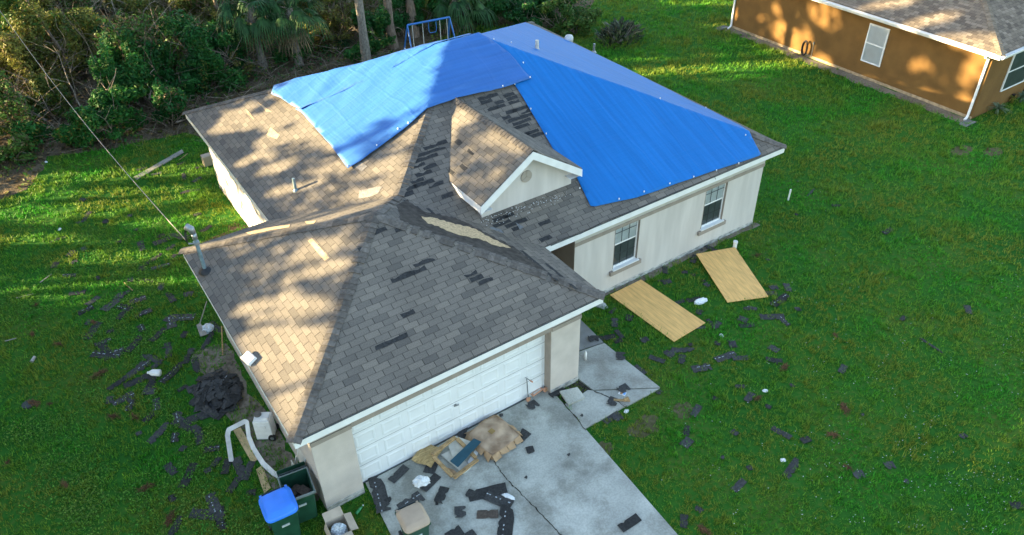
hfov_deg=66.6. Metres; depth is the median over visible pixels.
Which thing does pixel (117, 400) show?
torn shingle
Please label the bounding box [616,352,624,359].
torn shingle
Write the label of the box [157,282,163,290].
torn shingle
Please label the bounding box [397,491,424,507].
torn shingle
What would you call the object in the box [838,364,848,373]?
torn shingle
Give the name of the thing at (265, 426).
cooler
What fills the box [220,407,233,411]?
torn shingle
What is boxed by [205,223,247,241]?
wall dirt
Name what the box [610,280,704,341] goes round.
plywood sheet
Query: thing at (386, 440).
garage door
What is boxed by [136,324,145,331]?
torn shingle
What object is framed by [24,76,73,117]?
bush
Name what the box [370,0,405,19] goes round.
bush
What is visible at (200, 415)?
torn shingle
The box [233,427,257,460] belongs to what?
board scrap
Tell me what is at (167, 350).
torn shingle
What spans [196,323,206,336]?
grey panel
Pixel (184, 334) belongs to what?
torn shingle
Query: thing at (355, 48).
bush
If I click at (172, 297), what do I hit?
torn shingle
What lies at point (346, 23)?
bush
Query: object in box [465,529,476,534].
torn shingle
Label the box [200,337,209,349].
torn shingle
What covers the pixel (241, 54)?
bush
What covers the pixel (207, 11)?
bush
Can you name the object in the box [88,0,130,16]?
fallen branch
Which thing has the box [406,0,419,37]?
pine tree
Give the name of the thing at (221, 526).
torn shingle
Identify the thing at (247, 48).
fallen branch
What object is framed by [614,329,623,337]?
torn shingle
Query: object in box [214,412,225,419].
torn shingle
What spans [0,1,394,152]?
brush tangle
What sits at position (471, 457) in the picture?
white strip
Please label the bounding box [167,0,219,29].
bush
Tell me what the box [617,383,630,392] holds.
torn shingle
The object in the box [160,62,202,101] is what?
bush
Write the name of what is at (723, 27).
splash block
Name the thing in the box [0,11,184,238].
power cable
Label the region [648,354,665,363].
torn shingle
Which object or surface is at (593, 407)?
walkway apron
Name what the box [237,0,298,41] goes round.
palm tree
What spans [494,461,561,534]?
driveway crack
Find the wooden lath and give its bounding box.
[221,326,222,354]
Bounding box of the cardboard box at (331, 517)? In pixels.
[322,506,358,534]
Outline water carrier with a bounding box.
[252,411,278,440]
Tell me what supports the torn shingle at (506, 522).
on the driveway
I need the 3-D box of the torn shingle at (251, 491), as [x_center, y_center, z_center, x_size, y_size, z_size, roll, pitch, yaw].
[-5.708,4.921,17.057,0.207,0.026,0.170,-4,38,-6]
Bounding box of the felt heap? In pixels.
[202,378,241,412]
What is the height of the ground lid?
0.100 m
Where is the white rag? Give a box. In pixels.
[694,297,707,304]
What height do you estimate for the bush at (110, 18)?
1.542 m
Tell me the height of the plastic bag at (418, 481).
0.208 m
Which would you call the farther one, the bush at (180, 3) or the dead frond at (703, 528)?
the bush at (180, 3)
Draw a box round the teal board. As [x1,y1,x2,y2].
[450,438,480,466]
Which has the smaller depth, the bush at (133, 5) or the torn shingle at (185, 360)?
the torn shingle at (185, 360)
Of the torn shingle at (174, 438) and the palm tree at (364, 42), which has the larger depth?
the palm tree at (364, 42)
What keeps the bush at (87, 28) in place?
on the forest floor
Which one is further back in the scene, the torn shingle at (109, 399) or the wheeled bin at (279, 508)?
the torn shingle at (109, 399)
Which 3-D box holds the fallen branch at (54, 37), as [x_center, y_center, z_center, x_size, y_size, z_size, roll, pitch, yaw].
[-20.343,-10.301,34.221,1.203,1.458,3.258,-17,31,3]
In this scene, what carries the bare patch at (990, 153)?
on the lawn at (754, 446)
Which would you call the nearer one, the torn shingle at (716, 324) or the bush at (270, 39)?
the torn shingle at (716, 324)
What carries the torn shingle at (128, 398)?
on the lawn at (754, 446)
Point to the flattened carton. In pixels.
(497, 436)
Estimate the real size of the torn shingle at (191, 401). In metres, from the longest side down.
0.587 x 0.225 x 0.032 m
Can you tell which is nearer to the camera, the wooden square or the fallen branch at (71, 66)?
the wooden square
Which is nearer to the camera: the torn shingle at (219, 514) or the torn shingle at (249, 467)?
the torn shingle at (219, 514)
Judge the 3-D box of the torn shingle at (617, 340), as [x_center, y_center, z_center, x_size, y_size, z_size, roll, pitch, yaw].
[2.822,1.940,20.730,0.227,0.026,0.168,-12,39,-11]
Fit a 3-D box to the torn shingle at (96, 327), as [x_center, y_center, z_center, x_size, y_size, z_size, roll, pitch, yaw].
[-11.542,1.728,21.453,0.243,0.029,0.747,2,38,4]
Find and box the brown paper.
[412,445,442,466]
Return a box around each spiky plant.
[986,102,1013,113]
[1010,95,1016,103]
[1015,91,1023,102]
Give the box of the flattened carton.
[464,414,522,461]
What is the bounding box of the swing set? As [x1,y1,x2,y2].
[403,16,454,49]
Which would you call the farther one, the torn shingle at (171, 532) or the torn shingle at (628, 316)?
the torn shingle at (628, 316)
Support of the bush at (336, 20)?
on the forest floor
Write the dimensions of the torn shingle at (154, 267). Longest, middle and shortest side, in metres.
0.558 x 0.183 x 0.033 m
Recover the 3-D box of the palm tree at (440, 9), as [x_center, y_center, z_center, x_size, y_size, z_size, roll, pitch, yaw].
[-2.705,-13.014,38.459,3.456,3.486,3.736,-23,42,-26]
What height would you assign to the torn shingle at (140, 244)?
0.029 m
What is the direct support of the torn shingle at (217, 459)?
on the lawn at (754, 446)
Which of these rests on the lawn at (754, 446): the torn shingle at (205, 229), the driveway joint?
the torn shingle at (205, 229)
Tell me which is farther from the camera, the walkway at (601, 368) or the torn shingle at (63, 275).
the torn shingle at (63, 275)
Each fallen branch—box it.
[0,98,46,119]
[1,68,32,93]
[18,29,70,44]
[33,43,85,105]
[61,50,79,77]
[66,75,134,107]
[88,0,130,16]
[91,71,115,110]
[142,0,166,16]
[208,18,277,52]
[305,54,327,62]
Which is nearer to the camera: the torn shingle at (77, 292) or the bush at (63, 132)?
the torn shingle at (77, 292)
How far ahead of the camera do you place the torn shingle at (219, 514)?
16.61 m
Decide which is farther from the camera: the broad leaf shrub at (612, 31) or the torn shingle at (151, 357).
the broad leaf shrub at (612, 31)
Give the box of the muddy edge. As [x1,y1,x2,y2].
[191,343,319,500]
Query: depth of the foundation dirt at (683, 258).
23.61 m
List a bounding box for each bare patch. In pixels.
[598,441,613,454]
[627,414,658,437]
[673,402,693,418]
[951,145,973,155]
[982,147,1002,155]
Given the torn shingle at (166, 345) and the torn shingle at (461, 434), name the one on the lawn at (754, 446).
the torn shingle at (166, 345)
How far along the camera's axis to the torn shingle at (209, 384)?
19.30 m
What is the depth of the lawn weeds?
18.59 m
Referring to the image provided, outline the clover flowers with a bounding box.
[661,209,1022,532]
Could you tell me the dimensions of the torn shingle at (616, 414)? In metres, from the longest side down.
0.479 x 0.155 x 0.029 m
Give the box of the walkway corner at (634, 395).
[596,388,659,406]
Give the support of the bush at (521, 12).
on the forest floor
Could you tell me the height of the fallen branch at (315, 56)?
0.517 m
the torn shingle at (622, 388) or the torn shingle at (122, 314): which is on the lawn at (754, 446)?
the torn shingle at (122, 314)
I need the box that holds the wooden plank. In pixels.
[134,149,183,179]
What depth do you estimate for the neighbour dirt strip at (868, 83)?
33.62 m
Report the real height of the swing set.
2.059 m
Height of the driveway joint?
0.001 m
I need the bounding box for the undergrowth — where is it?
[0,0,590,185]
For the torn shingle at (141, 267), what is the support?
on the lawn at (754, 446)
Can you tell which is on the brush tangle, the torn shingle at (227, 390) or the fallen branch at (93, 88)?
the fallen branch at (93, 88)
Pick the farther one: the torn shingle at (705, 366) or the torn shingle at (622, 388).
the torn shingle at (705, 366)
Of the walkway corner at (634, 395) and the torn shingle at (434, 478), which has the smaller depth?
the torn shingle at (434, 478)
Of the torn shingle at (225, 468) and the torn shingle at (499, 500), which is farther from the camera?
the torn shingle at (225, 468)
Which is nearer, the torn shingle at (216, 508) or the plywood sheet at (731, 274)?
the torn shingle at (216, 508)
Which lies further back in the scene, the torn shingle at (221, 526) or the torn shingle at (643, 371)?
the torn shingle at (643, 371)
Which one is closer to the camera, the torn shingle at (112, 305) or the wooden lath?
the wooden lath
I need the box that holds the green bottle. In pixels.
[355,505,363,514]
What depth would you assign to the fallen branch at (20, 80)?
31.73 m
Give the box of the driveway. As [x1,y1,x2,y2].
[366,391,677,534]
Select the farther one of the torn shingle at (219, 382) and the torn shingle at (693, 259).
the torn shingle at (693, 259)
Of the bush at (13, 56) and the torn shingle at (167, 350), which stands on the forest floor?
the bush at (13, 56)
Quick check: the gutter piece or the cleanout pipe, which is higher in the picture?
the cleanout pipe
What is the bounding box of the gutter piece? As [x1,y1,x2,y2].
[225,419,277,477]
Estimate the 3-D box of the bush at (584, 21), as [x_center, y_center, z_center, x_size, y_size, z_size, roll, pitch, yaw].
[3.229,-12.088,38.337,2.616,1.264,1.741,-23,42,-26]
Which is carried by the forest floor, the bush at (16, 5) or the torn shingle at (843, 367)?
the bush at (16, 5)
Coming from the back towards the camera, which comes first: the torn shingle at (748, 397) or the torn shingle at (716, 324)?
the torn shingle at (716, 324)
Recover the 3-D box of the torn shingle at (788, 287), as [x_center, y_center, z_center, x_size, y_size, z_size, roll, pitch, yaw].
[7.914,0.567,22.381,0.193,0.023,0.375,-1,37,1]
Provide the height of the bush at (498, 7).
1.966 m
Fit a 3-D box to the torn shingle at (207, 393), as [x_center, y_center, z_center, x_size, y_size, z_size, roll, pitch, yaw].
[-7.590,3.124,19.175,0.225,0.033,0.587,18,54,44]
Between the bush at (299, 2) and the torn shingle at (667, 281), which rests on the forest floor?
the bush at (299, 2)
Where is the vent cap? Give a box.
[240,351,256,366]
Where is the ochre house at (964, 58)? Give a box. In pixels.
[727,0,1023,119]
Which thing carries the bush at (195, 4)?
on the forest floor
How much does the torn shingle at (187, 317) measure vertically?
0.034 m
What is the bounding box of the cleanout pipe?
[733,240,737,247]
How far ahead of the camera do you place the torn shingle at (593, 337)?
20.73 m
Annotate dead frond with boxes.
[26,398,40,408]
[59,478,68,489]
[89,369,108,379]
[105,413,121,420]
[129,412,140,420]
[134,482,155,493]
[164,508,175,526]
[696,523,710,534]
[753,395,763,400]
[779,362,789,372]
[827,431,842,438]
[839,402,851,415]
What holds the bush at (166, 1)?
on the forest floor
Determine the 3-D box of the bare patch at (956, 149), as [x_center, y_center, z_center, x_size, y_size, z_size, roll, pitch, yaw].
[16.482,-4.282,28.551,1.126,0.001,0.661,-23,42,-26]
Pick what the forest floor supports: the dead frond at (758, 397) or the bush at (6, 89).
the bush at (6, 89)
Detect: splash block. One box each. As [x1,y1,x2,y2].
[715,25,727,29]
[959,119,975,126]
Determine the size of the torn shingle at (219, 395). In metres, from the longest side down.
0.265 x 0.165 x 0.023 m
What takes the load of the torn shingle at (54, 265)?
on the lawn at (754, 446)
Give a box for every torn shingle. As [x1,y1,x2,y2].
[50,261,59,267]
[62,273,75,276]
[68,289,86,295]
[77,305,93,315]
[81,211,92,219]
[83,321,102,339]
[85,295,99,305]
[89,350,122,357]
[94,338,110,345]
[98,342,113,360]
[99,291,123,311]
[105,396,114,403]
[106,377,126,390]
[110,346,124,352]
[111,391,134,405]
[115,304,132,312]
[116,310,126,319]
[123,335,141,351]
[123,360,144,378]
[123,373,148,388]
[123,401,135,410]
[125,391,135,402]
[129,295,146,304]
[134,307,151,317]
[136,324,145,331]
[137,241,145,251]
[137,265,145,270]
[138,360,150,370]
[140,354,162,362]
[141,388,155,394]
[142,411,156,421]
[144,375,156,394]
[145,253,161,265]
[146,421,168,443]
[148,327,167,341]
[151,263,169,269]
[151,361,161,368]
[152,233,176,245]
[152,397,159,410]
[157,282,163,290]
[158,364,179,383]
[162,342,171,347]
[163,313,195,320]
[163,461,178,475]
[165,292,176,302]
[165,316,176,328]
[165,346,172,357]
[167,515,181,534]
[168,493,176,502]
[169,233,184,239]
[170,432,179,441]
[171,420,192,432]
[172,411,183,420]
[177,384,188,391]
[177,462,198,487]
[178,412,210,423]
[178,445,186,450]
[179,331,188,337]
[180,188,199,193]
[183,291,193,296]
[183,354,190,363]
[186,348,195,354]
[186,382,201,393]
[188,507,226,520]
[189,389,204,406]
[191,357,199,372]
[193,424,204,444]
[194,386,214,404]
[195,380,215,396]
[197,385,209,406]
[200,225,211,231]
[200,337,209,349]
[201,379,223,387]
[202,405,212,414]
[203,370,227,376]
[203,467,211,473]
[204,444,219,452]
[204,492,221,513]
[206,394,215,401]
[207,407,217,416]
[208,331,213,344]
[209,321,224,332]
[210,456,222,466]
[211,397,220,409]
[212,409,219,418]
[214,400,222,407]
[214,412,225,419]
[215,391,224,399]
[216,506,226,531]
[220,373,236,377]
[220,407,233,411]
[220,458,230,473]
[221,375,231,384]
[221,387,240,403]
[221,399,228,408]
[222,383,241,400]
[225,395,242,407]
[225,477,241,493]
[230,404,237,410]
[232,456,247,477]
[241,461,255,479]
[246,489,256,495]
[368,475,390,513]
[388,464,408,482]
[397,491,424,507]
[419,473,440,491]
[423,462,437,473]
[434,486,448,503]
[444,525,464,534]
[454,506,465,517]
[457,427,467,438]
[465,489,475,497]
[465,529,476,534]
[469,482,507,500]
[476,510,497,518]
[484,490,514,507]
[497,504,513,534]
[520,428,530,442]
[525,399,539,408]
[525,446,534,453]
[548,387,565,397]
[588,335,598,340]
[599,333,615,340]
[602,411,620,423]
[606,396,616,405]
[611,318,617,326]
[612,415,623,420]
[613,337,622,343]
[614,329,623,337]
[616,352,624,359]
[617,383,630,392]
[617,513,641,531]
[625,314,633,320]
[634,364,646,374]
[640,336,649,342]
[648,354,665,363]
[662,266,668,273]
[662,278,671,284]
[667,348,677,357]
[672,347,693,352]
[678,354,684,363]
[679,436,693,448]
[680,514,687,527]
[683,425,690,435]
[686,296,699,301]
[689,254,697,262]
[690,404,701,416]
[691,363,712,372]
[695,505,703,512]
[704,245,717,250]
[711,320,721,329]
[713,350,736,361]
[727,340,736,347]
[730,429,738,435]
[730,478,746,492]
[732,355,748,359]
[737,315,747,322]
[739,322,753,327]
[744,391,755,402]
[759,314,784,319]
[765,291,777,295]
[766,357,782,362]
[767,344,779,352]
[768,285,778,289]
[769,293,789,306]
[770,426,791,438]
[771,357,779,363]
[779,316,790,325]
[782,283,791,290]
[782,457,798,478]
[800,436,811,443]
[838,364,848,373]
[851,469,865,478]
[882,228,893,233]
[883,461,895,468]
[919,337,942,352]
[957,433,967,438]
[963,305,972,313]
[1009,501,1023,508]
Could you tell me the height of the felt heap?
0.218 m
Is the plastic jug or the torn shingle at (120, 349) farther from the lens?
the torn shingle at (120, 349)
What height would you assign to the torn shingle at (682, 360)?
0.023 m
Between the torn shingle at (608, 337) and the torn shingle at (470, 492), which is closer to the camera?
the torn shingle at (470, 492)
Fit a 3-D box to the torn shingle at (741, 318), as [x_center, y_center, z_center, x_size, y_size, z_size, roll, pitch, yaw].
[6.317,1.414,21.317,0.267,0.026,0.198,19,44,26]
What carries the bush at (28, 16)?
on the forest floor
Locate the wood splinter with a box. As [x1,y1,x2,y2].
[614,396,629,401]
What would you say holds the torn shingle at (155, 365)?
on the lawn at (754, 446)
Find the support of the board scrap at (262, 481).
on the lawn at (754, 446)
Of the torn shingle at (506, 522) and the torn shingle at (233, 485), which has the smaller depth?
the torn shingle at (506, 522)
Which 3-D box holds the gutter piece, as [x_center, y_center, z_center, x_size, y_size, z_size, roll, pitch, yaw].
[-5.926,4.299,17.651,0.813,0.313,2.056,-27,44,-30]
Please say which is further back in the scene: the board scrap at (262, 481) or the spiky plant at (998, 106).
the spiky plant at (998, 106)
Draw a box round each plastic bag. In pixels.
[330,523,347,534]
[412,475,430,487]
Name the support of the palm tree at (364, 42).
on the forest floor
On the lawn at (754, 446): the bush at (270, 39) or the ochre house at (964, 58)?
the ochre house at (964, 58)
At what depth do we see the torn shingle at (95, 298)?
22.49 m
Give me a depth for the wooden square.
17.45 m
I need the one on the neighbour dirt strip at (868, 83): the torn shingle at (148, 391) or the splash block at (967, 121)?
the splash block at (967, 121)
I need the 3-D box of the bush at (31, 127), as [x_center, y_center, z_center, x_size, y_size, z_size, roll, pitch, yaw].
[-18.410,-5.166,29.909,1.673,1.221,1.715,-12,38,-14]
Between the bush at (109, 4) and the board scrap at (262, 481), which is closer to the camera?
the board scrap at (262, 481)
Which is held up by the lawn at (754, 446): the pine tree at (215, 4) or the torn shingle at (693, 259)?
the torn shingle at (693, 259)
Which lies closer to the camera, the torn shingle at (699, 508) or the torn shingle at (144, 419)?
the torn shingle at (699, 508)
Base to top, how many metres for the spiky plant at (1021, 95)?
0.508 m
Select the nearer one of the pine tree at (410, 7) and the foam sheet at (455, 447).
the foam sheet at (455, 447)
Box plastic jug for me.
[147,369,161,375]
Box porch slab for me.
[579,320,603,350]
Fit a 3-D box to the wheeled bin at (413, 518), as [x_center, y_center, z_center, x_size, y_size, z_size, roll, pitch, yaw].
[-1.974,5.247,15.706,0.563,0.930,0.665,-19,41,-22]
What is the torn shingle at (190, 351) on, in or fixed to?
on the lawn at (754, 446)
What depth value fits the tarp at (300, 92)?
23.44 m
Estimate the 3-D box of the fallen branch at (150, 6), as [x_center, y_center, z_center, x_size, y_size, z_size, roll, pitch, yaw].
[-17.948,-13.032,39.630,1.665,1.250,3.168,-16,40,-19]
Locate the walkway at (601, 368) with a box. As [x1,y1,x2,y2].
[578,343,659,390]
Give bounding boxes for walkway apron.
[563,390,625,428]
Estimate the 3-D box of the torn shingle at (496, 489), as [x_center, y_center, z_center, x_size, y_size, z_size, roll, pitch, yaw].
[-0.530,4.864,16.896,0.863,0.030,0.280,-11,36,-10]
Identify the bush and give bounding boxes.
[0,0,24,19]
[0,8,57,85]
[0,10,19,74]
[0,23,85,95]
[0,67,19,90]
[0,70,58,135]
[0,92,48,136]
[0,132,37,163]
[1,0,63,54]
[5,0,101,73]
[8,0,74,13]
[8,119,55,144]
[22,66,73,118]
[24,0,107,49]
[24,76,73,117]
[34,58,77,84]
[47,103,106,145]
[50,0,202,107]
[54,0,78,11]
[54,0,118,16]
[64,6,130,69]
[64,12,132,66]
[64,71,149,147]
[69,11,164,64]
[81,88,128,114]
[94,3,200,80]
[98,0,127,12]
[98,14,132,26]
[106,0,169,28]
[108,0,156,14]
[135,77,195,126]
[141,12,193,72]
[154,7,247,92]
[158,0,193,19]
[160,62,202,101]
[161,0,231,19]
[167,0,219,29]
[177,52,229,96]
[182,27,251,66]
[188,12,234,29]
[195,6,236,27]
[199,17,271,73]
[221,48,254,75]
[227,0,260,20]
[240,0,307,28]
[240,18,289,46]
[272,32,314,62]
[284,0,326,21]
[300,5,357,51]
[302,0,355,33]
[327,0,353,14]
[344,39,380,60]
[350,5,395,45]
[363,0,378,10]
[363,0,425,37]
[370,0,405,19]
[403,0,437,29]
[421,0,452,28]
[468,0,518,22]
[502,0,552,26]
[534,0,586,27]
[553,7,602,36]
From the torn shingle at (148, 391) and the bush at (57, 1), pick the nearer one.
the torn shingle at (148, 391)
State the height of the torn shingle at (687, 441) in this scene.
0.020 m
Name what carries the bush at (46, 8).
on the forest floor
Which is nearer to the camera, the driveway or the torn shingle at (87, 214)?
the driveway
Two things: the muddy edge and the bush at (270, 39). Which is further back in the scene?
the bush at (270, 39)
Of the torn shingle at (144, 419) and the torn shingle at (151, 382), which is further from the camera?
the torn shingle at (151, 382)
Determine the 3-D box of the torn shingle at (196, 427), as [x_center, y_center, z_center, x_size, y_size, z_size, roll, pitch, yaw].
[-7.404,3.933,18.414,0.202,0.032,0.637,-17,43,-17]
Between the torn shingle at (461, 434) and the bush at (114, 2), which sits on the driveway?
the torn shingle at (461, 434)
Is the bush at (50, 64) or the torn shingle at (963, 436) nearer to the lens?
the torn shingle at (963, 436)
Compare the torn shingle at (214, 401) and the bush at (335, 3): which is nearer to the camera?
the torn shingle at (214, 401)
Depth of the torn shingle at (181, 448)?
18.07 m
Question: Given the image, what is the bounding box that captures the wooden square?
[430,436,478,478]
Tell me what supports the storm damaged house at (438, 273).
on the lawn at (754, 446)
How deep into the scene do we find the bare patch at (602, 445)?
17.92 m
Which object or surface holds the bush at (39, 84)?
on the forest floor
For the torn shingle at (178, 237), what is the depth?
25.01 m
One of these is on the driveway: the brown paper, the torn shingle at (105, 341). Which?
the brown paper
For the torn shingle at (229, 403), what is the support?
on the felt heap
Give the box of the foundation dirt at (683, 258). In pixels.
[605,222,759,295]
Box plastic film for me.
[202,323,213,333]
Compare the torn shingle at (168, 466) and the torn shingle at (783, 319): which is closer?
the torn shingle at (168, 466)
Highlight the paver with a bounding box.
[560,387,584,405]
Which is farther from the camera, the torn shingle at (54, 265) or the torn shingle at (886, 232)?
the torn shingle at (886, 232)
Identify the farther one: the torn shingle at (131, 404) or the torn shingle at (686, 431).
the torn shingle at (131, 404)
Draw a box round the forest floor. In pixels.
[0,0,593,199]
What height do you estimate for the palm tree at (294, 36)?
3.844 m
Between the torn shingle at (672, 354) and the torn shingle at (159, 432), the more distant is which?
the torn shingle at (672, 354)
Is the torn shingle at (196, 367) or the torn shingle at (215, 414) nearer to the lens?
the torn shingle at (215, 414)
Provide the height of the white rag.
0.112 m
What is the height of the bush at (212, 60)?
3.450 m
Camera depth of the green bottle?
16.59 m
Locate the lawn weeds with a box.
[0,211,331,534]
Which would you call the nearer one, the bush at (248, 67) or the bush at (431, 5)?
the bush at (248, 67)
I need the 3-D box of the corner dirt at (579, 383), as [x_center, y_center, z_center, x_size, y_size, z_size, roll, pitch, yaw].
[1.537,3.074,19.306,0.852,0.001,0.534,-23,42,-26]
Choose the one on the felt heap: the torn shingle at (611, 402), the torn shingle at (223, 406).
the torn shingle at (223, 406)
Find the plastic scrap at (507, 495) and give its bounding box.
[501,493,514,499]
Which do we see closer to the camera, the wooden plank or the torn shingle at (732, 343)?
the torn shingle at (732, 343)
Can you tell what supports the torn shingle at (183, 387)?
on the lawn at (754, 446)
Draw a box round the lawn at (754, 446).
[0,0,1023,534]
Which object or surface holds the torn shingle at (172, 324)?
on the lawn at (754, 446)
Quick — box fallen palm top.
[321,36,358,52]
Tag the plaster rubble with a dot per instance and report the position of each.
(604, 305)
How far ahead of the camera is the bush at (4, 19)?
34.26 m
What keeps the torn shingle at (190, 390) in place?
on the lawn at (754, 446)
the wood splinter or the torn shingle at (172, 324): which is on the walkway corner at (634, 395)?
the wood splinter
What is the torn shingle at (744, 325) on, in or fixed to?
on the lawn at (754, 446)
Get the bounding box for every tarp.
[271,33,469,108]
[296,32,530,167]
[482,22,760,205]
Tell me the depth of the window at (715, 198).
23.50 m
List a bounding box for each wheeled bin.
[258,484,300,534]
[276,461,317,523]
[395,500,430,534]
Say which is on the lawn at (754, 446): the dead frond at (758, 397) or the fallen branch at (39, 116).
the dead frond at (758, 397)
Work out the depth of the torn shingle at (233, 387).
19.33 m
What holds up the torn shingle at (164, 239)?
on the lawn at (754, 446)
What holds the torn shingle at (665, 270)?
on the foundation dirt at (683, 258)
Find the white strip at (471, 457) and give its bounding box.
[468,450,477,462]
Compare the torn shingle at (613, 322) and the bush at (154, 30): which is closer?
the torn shingle at (613, 322)
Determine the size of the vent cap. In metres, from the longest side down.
0.340 x 0.221 x 0.095 m
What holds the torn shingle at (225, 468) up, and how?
on the lawn at (754, 446)
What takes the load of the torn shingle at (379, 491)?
on the driveway
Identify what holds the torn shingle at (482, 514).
on the driveway
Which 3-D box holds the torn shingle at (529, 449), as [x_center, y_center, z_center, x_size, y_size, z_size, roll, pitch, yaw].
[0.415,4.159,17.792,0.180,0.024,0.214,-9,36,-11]
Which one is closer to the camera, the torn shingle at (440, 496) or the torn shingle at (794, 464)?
the torn shingle at (440, 496)
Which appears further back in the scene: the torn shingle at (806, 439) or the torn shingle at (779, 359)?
the torn shingle at (779, 359)
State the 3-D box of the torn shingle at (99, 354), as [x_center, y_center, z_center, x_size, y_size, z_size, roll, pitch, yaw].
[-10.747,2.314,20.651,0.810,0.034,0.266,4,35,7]
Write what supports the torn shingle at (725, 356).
on the lawn at (754, 446)
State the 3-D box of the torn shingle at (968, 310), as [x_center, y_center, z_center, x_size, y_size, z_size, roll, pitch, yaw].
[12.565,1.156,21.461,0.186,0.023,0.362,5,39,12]
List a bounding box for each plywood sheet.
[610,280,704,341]
[696,247,767,302]
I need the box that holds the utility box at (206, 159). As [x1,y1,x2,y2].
[200,152,212,166]
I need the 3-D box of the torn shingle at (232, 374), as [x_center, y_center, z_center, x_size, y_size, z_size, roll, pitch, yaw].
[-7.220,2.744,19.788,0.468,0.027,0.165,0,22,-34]
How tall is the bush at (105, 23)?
2.167 m
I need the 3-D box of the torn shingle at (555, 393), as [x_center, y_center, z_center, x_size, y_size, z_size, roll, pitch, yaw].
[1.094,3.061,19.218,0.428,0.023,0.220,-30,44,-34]
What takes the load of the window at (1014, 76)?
in the ochre house at (964, 58)
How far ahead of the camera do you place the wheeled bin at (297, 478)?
16.30 m
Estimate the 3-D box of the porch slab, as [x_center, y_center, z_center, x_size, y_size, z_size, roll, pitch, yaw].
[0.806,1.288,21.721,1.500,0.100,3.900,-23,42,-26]
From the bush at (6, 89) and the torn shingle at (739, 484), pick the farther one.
the bush at (6, 89)
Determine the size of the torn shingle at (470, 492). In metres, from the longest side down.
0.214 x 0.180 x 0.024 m
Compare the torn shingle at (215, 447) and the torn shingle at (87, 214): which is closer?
the torn shingle at (215, 447)
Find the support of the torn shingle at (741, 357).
on the lawn at (754, 446)
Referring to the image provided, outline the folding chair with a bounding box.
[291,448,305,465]
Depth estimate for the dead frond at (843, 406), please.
18.64 m
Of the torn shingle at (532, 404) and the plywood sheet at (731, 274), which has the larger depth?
the plywood sheet at (731, 274)
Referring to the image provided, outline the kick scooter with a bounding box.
[525,377,546,401]
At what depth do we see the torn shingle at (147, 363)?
20.30 m
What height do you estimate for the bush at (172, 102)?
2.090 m
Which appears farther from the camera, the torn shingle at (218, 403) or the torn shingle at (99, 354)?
the torn shingle at (99, 354)
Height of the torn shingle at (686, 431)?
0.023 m
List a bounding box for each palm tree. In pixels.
[215,0,289,69]
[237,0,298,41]
[256,0,334,66]
[354,0,370,61]
[421,0,491,35]
[431,0,500,36]
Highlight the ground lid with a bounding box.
[21,400,33,408]
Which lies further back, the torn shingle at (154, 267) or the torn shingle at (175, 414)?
the torn shingle at (154, 267)
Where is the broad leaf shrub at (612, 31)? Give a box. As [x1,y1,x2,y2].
[593,16,646,48]
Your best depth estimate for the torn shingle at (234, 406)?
19.01 m
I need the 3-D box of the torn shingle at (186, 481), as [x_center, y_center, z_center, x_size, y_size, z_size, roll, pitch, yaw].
[-7.254,4.648,17.469,0.219,0.029,0.675,0,39,7]
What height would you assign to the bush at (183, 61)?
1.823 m
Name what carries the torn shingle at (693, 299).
on the lawn at (754, 446)
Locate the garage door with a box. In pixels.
[352,335,544,482]
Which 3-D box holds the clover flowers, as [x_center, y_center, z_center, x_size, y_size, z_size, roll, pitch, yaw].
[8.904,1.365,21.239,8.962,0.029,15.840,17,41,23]
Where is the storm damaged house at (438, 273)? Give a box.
[178,21,786,510]
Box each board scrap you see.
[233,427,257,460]
[256,465,270,492]
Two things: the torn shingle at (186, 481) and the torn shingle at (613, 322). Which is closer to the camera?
the torn shingle at (186, 481)
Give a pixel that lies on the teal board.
(462, 455)
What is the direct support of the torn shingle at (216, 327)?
on the lawn at (754, 446)
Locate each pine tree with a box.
[25,0,80,79]
[213,0,219,14]
[383,0,398,48]
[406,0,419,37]
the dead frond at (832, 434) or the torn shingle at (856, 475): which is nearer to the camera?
the torn shingle at (856, 475)
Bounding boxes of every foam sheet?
[441,450,470,473]
[448,436,469,457]
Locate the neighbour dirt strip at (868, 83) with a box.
[725,26,975,121]
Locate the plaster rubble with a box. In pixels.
[595,302,607,308]
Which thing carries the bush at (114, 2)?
on the forest floor
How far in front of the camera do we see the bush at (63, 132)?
29.28 m
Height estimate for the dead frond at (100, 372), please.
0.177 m
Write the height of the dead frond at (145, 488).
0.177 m
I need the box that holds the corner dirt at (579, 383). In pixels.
[558,381,590,402]
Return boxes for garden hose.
[794,40,814,55]
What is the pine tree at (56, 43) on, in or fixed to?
on the forest floor
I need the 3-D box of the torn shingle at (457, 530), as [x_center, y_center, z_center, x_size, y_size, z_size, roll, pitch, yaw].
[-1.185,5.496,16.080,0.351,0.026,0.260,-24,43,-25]
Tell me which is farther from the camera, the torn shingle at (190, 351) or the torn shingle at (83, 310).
the torn shingle at (83, 310)
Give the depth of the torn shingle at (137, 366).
20.17 m
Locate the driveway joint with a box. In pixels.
[560,399,585,429]
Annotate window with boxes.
[609,220,641,276]
[697,182,727,235]
[860,23,889,66]
[1000,51,1023,91]

